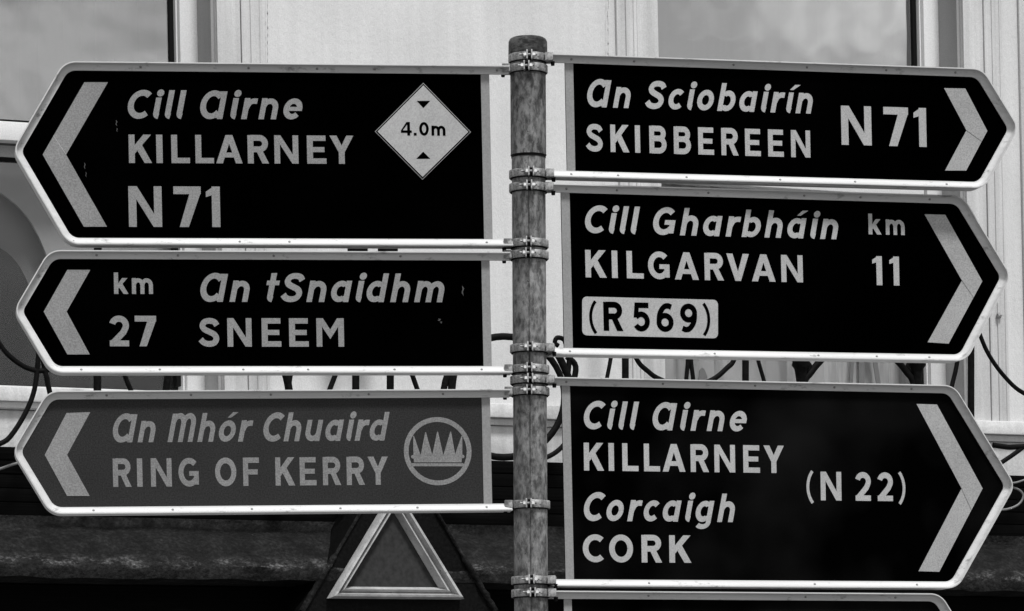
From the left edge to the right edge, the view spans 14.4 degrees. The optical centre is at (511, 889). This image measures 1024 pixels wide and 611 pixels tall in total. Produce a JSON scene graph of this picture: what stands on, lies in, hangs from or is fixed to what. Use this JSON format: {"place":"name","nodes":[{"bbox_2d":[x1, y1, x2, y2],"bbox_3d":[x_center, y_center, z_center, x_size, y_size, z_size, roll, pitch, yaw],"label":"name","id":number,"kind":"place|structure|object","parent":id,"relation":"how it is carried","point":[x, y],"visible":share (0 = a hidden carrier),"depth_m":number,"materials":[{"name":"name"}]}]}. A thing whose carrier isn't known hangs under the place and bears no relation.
{"place":"outdoors","nodes":[
{"label":"outdoors","id":0,"kind":"place"},
{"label":"pavement","id":1,"kind":"structure","parent":0,"visible":0},
{"bbox_2d":[0,447,1023,610],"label":"shop front","id":2,"kind":"object","parent":1,"relation":"on","point":[49,561],"visible":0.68,"depth_m":13.44,"materials":[{"name":"black paint"}]},
{"bbox_2d":[0,248,456,445],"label":"iron railing","id":3,"kind":"object","parent":2,"relation":"on","point":[36,370],"visible":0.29,"depth_m":13.13,"materials":[{"name":"black metal"}]},
{"bbox_2d":[0,462,17,469],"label":"cable","id":4,"kind":"object","parent":3,"relation":"hanging from","point":[8,465],"visible":0.31,"depth_m":13.08,"materials":[{"name":"grey plastic"}]},
{"bbox_2d":[441,333,578,460],"bbox_3d":[-0.007,-1.714,13.771,0.523,0.516,0.023,-1,0,-25],"label":"iron ring ornament","id":5,"kind":"object","parent":3,"relation":"attached to","point":[565,366],"visible":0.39,"depth_m":13.84,"materials":[{"name":"black paint"}]},
{"bbox_2d":[0,0,1023,475],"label":"building","id":6,"kind":"structure","parent":2,"relation":"on","point":[42,42],"depth_m":14.02,"materials":[{"name":"paint"}]},
{"bbox_2d":[0,0,221,408],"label":"window","id":7,"kind":"structure","parent":6,"relation":"in","point":[38,37],"depth_m":13.65,"materials":[{"name":"white paint"}]},
{"bbox_2d":[657,0,967,406],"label":"window","id":8,"kind":"structure","parent":6,"relation":"in","point":[926,33],"depth_m":14.78,"materials":[{"name":"grey glass"}]},
{"bbox_2d":[605,333,1023,463],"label":"iron railing","id":9,"kind":"object","parent":2,"relation":"on","point":[805,371],"visible":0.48,"depth_m":14.42,"materials":[{"name":"black metal"}]},
{"bbox_2d":[1001,479,1023,510],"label":"cable","id":10,"kind":"object","parent":2,"relation":"attached to","point":[1018,504],"visible":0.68,"depth_m":14.64,"materials":[{"name":"grey plastic"}]},
{"bbox_2d":[508,35,547,610],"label":"sign pole","id":11,"kind":"object","parent":1,"relation":"on","point":[528,113],"visible":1,"depth_m":8.97,"materials":[{"name":"grey metal"}]},
{"bbox_2d":[14,389,512,515],"bbox_3d":[-0.544,-0.963,8.906,1.092,0.269,0.046,-1,0,-9],"label":"direction sign","id":12,"kind":"object","parent":11,"relation":"attached to","point":[168,452],"visible":1,"depth_m":8.90,"materials":[{"name":"metal"}]},
{"bbox_2d":[15,61,512,248],"bbox_3d":[-0.544,-1.615,8.906,1.091,0.399,0.046,-1,0,-9],"label":"direction sign","id":13,"kind":"object","parent":11,"relation":"attached to","point":[218,155],"visible":1,"depth_m":8.90,"materials":[{"name":"metal"}]},
{"bbox_2d":[16,250,512,375],"bbox_3d":[-0.543,-1.268,8.906,1.089,0.268,0.046,-1,0,-9],"label":"direction sign","id":14,"kind":"object","parent":11,"relation":"attached to","point":[204,313],"visible":1,"depth_m":8.90,"materials":[{"name":"metal"}]},
{"bbox_2d":[501,60,547,76],"bbox_3d":[0.028,-1.820,8.998,0.098,0.027,0.099,-1,0,35],"label":"pole clamp","id":15,"kind":"object","parent":11,"relation":"attached to","point":[528,66],"visible":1,"depth_m":8.96,"materials":[{"name":"metal"}]},
{"bbox_2d":[502,236,548,251],"bbox_3d":[0.030,-1.432,8.998,0.098,0.027,0.099,-1,0,32],"label":"pole clamp","id":16,"kind":"object","parent":11,"relation":"attached to","point":[526,241],"visible":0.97,"depth_m":8.96,"materials":[{"name":"metal"}]},
{"bbox_2d":[502,247,548,262],"bbox_3d":[0.030,-1.406,8.998,0.098,0.027,0.099,-1,0,34],"label":"pole clamp","id":17,"kind":"object","parent":11,"relation":"attached to","point":[527,253],"visible":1,"depth_m":8.96,"materials":[{"name":"metal"}]},
{"bbox_2d":[503,362,548,376],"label":"pole clamp","id":18,"kind":"object","parent":11,"relation":"attached to","point":[527,367],"visible":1,"depth_m":8.96,"materials":[{"name":"metal"}]},
{"bbox_2d":[503,384,549,399],"bbox_3d":[0.032,-1.103,8.998,0.098,0.027,0.099,-1,0,33],"label":"pole clamp","id":19,"kind":"object","parent":11,"relation":"attached to","point":[528,390],"visible":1,"depth_m":8.96,"materials":[{"name":"metal"}]},
{"bbox_2d":[504,498,549,512],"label":"pole clamp","id":20,"kind":"object","parent":11,"relation":"attached to","point":[528,503],"visible":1,"depth_m":8.96,"materials":[{"name":"metal"}]},
{"bbox_2d":[508,49,554,65],"bbox_3d":[0.043,-1.844,8.993,0.104,0.028,0.101,0,0,1],"label":"pole clamp","id":21,"kind":"object","parent":11,"relation":"attached to","point":[546,57],"visible":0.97,"depth_m":8.97,"materials":[{"name":"metal"}]},
{"bbox_2d":[509,179,554,194],"bbox_3d":[0.045,-1.556,8.993,0.104,0.028,0.101,0,0,3],"label":"pole clamp","id":22,"kind":"object","parent":11,"relation":"attached to","point":[546,187],"visible":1,"depth_m":8.97,"materials":[{"name":"metal"}]},
{"bbox_2d":[509,166,555,181],"bbox_3d":[0.045,-1.586,8.993,0.104,0.028,0.101,0,0,-1],"label":"pole clamp","id":23,"kind":"object","parent":11,"relation":"attached to","point":[546,173],"visible":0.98,"depth_m":8.97,"materials":[{"name":"metal"}]},
{"bbox_2d":[510,341,555,355],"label":"pole clamp","id":24,"kind":"object","parent":11,"relation":"attached to","point":[546,348],"visible":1,"depth_m":8.96,"materials":[{"name":"metal"}]},
{"bbox_2d":[510,373,556,387],"bbox_3d":[0.047,-1.129,8.993,0.104,0.028,0.101,0,0,4],"label":"pole clamp","id":25,"kind":"object","parent":11,"relation":"attached to","point":[532,378],"visible":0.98,"depth_m":8.97,"materials":[{"name":"metal"}]},
{"bbox_2d":[511,587,557,600],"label":"pole clamp","id":26,"kind":"object","parent":11,"relation":"attached to","point":[534,592],"visible":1,"depth_m":8.97,"materials":[{"name":"metal"}]},
{"bbox_2d":[511,574,557,587],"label":"pole clamp","id":27,"kind":"object","parent":11,"relation":"attached to","point":[548,580],"visible":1,"depth_m":8.97,"materials":[{"name":"metal"}]},
{"bbox_2d":[548,591,950,610],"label":"direction sign","id":28,"kind":"object","parent":11,"relation":"attached to","point":[672,601],"visible":1,"depth_m":9.13,"materials":[{"name":"metal"}]},
{"bbox_2d":[547,183,1008,362],"bbox_3d":[0.608,-1.391,9.167,1.105,0.380,0.047,-1,0,-17],"label":"direction sign","id":29,"kind":"object","parent":11,"relation":"attached to","point":[652,272],"visible":1,"depth_m":9.15,"materials":[{"name":"metal"}]},
{"bbox_2d":[547,377,1012,589],"bbox_3d":[0.611,-0.915,9.157,1.107,0.465,0.048,-1,0,-16],"label":"direction sign","id":30,"kind":"object","parent":11,"relation":"attached to","point":[699,484],"visible":1,"depth_m":9.14,"materials":[{"name":"metal"}]},
{"bbox_2d":[553,53,1015,190],"bbox_3d":[0.614,-1.730,9.147,1.108,0.274,0.047,-1,0,-15],"label":"direction sign","id":31,"kind":"object","parent":11,"relation":"attached to","point":[635,119],"visible":1,"depth_m":9.14,"materials":[{"name":"metal"}]}
]}

